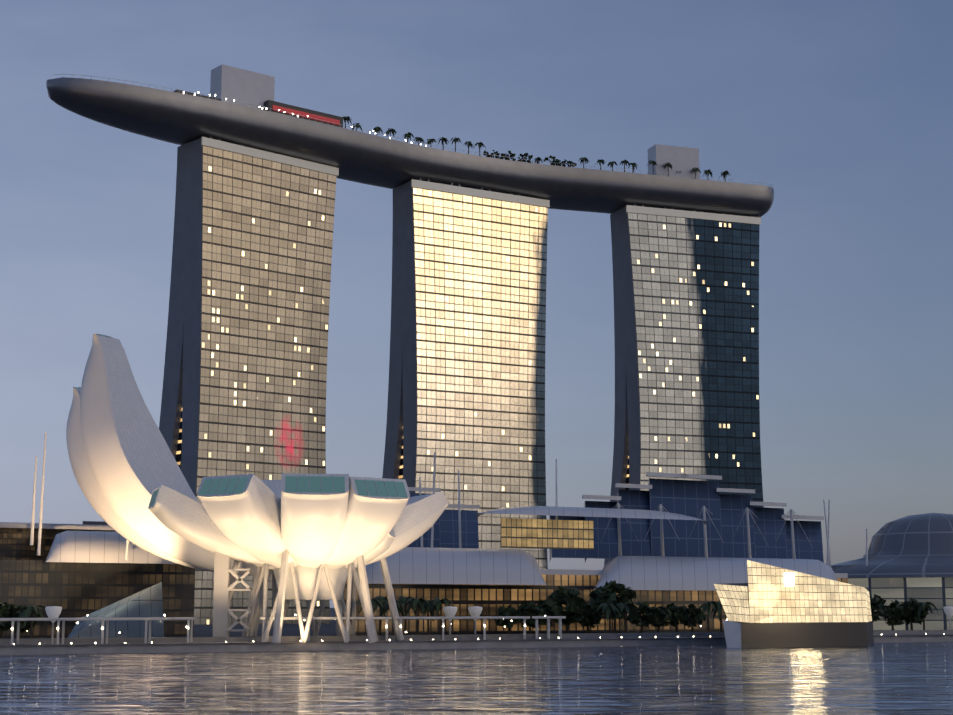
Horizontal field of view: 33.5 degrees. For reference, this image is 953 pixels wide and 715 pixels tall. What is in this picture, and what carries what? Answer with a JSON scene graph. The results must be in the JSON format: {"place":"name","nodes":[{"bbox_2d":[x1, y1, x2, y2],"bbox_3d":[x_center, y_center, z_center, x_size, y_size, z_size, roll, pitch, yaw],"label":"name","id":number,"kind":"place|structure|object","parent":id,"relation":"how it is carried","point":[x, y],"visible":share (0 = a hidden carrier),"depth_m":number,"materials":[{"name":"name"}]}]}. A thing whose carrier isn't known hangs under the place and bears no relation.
{"place":"outdoors","nodes":[
{"label":"outdoors","id":0,"kind":"place"},
{"bbox_2d":[3,608,342,638],"bbox_3d":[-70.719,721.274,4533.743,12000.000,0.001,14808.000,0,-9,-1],"label":"wall","id":1,"kind":"structure","parent":0,"point":[206,630],"depth_m":458.60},
{"bbox_2d":[159,137,338,624],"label":"tower","id":2,"kind":"structure","parent":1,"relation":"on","point":[245,375],"depth_m":620.49,"materials":[{"name":"grey glass"}]},
{"bbox_2d":[282,421,302,465],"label":"red light","id":3,"kind":"object","parent":2,"relation":"on","point":[289,448],"visible":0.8,"depth_m":625.84,"materials":[{"name":"red"}]},
{"bbox_2d":[382,178,549,568],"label":"tower","id":4,"kind":"structure","parent":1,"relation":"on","point":[466,391],"depth_m":680.82,"materials":[{"name":"beige glass"}]},
{"bbox_2d":[406,472,823,562],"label":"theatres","id":5,"kind":"structure","parent":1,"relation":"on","point":[691,498],"depth_m":437.47,"materials":[{"name":"blue glass"}]},
{"bbox_2d":[604,204,763,564],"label":"tower","id":6,"kind":"structure","parent":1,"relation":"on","point":[686,308],"depth_m":721.26,"materials":[{"name":"grey glass"}]},
{"bbox_2d":[183,92,426,146],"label":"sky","id":7,"kind":"structure","parent":0,"point":[307,116],"depth_m":633.33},
{"bbox_2d":[46,77,773,216],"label":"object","id":8,"kind":"structure","parent":0,"point":[183,119],"depth_m":663.89,"materials":[{"name":"grey metal"}]},
{"bbox_2d":[55,64,773,187],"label":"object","id":9,"kind":"structure","parent":8,"relation":"on","point":[238,86],"depth_m":634.27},
{"bbox_2d":[0,642,952,714],"bbox_3d":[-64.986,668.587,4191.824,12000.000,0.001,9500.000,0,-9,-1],"label":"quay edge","id":10,"kind":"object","parent":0,"point":[905,678],"depth_m":164.62,"materials":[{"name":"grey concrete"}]},
{"bbox_2d":[714,560,873,647],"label":"pavilion","id":11,"kind":"object","parent":10,"relation":"on","point":[768,606],"visible":1,"depth_m":305.10,"materials":[{"name":"gold"}]},
{"bbox_2d":[0,630,952,654],"bbox_3d":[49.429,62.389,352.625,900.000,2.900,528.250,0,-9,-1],"label":"promenade","id":12,"kind":"structure","parent":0,"point":[28,646],"depth_m":290.26,"materials":[{"name":"grey concrete"}]},
{"bbox_2d":[66,582,163,637],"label":"glass wedge","id":13,"kind":"object","parent":12,"relation":"on","point":[147,602],"visible":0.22,"depth_m":301.25,"materials":[{"name":"glass"}]},
{"bbox_2d":[0,616,565,644],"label":"pergolas","id":14,"kind":"object","parent":12,"relation":"on","point":[190,628],"visible":0.85,"depth_m":282.27,"materials":[{"name":"grey metal"}]},
{"bbox_2d":[213,549,403,643],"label":"support columns","id":15,"kind":"structure","parent":12,"relation":"on","point":[226,577],"depth_m":284.07,"materials":[{"name":"grey"}]},
{"bbox_2d":[66,333,447,599],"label":"lotus-shaped museum","id":16,"kind":"structure","parent":15,"relation":"on","point":[134,486],"depth_m":287.67,"materials":[{"name":"white"}]},
{"bbox_2d":[0,506,847,637],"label":"shoppes","id":17,"kind":"structure","parent":12,"relation":"on","point":[85,568],"depth_m":347.71,"materials":[{"name":"grey"}]},
{"bbox_2d":[30,432,867,566],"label":"masts","id":18,"kind":"object","parent":17,"relation":"on","point":[746,510],"visible":0.65,"depth_m":406.04,"materials":[{"name":"silver metal"}]},
{"bbox_2d":[11,614,896,643],"bbox_3d":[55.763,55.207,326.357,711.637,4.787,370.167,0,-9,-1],"label":"promenade lights","id":19,"kind":"object","parent":12,"relation":"on","point":[386,626],"visible":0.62,"depth_m":294.08,"materials":[{"name":"white"}]},
{"bbox_2d":[0,580,938,638],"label":"trees","id":20,"kind":"object","parent":12,"relation":"on","point":[607,601],"visible":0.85,"depth_m":344.28,"materials":[{"name":"green plant"}]},
{"bbox_2d":[45,606,952,643],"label":"planters","id":21,"kind":"object","parent":12,"relation":"on","point":[55,611],"visible":0.88,"depth_m":305.84,"materials":[{"name":"white"}]},
{"bbox_2d":[831,513,952,630],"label":"dome pavilion","id":22,"kind":"structure","parent":12,"relation":"on","point":[909,556],"depth_m":410.01,"materials":[{"name":"blue"}]},
{"bbox_2d":[343,116,730,181],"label":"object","id":23,"kind":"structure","parent":0,"point":[506,157],"depth_m":704.40,"materials":[{"name":"green plant"}]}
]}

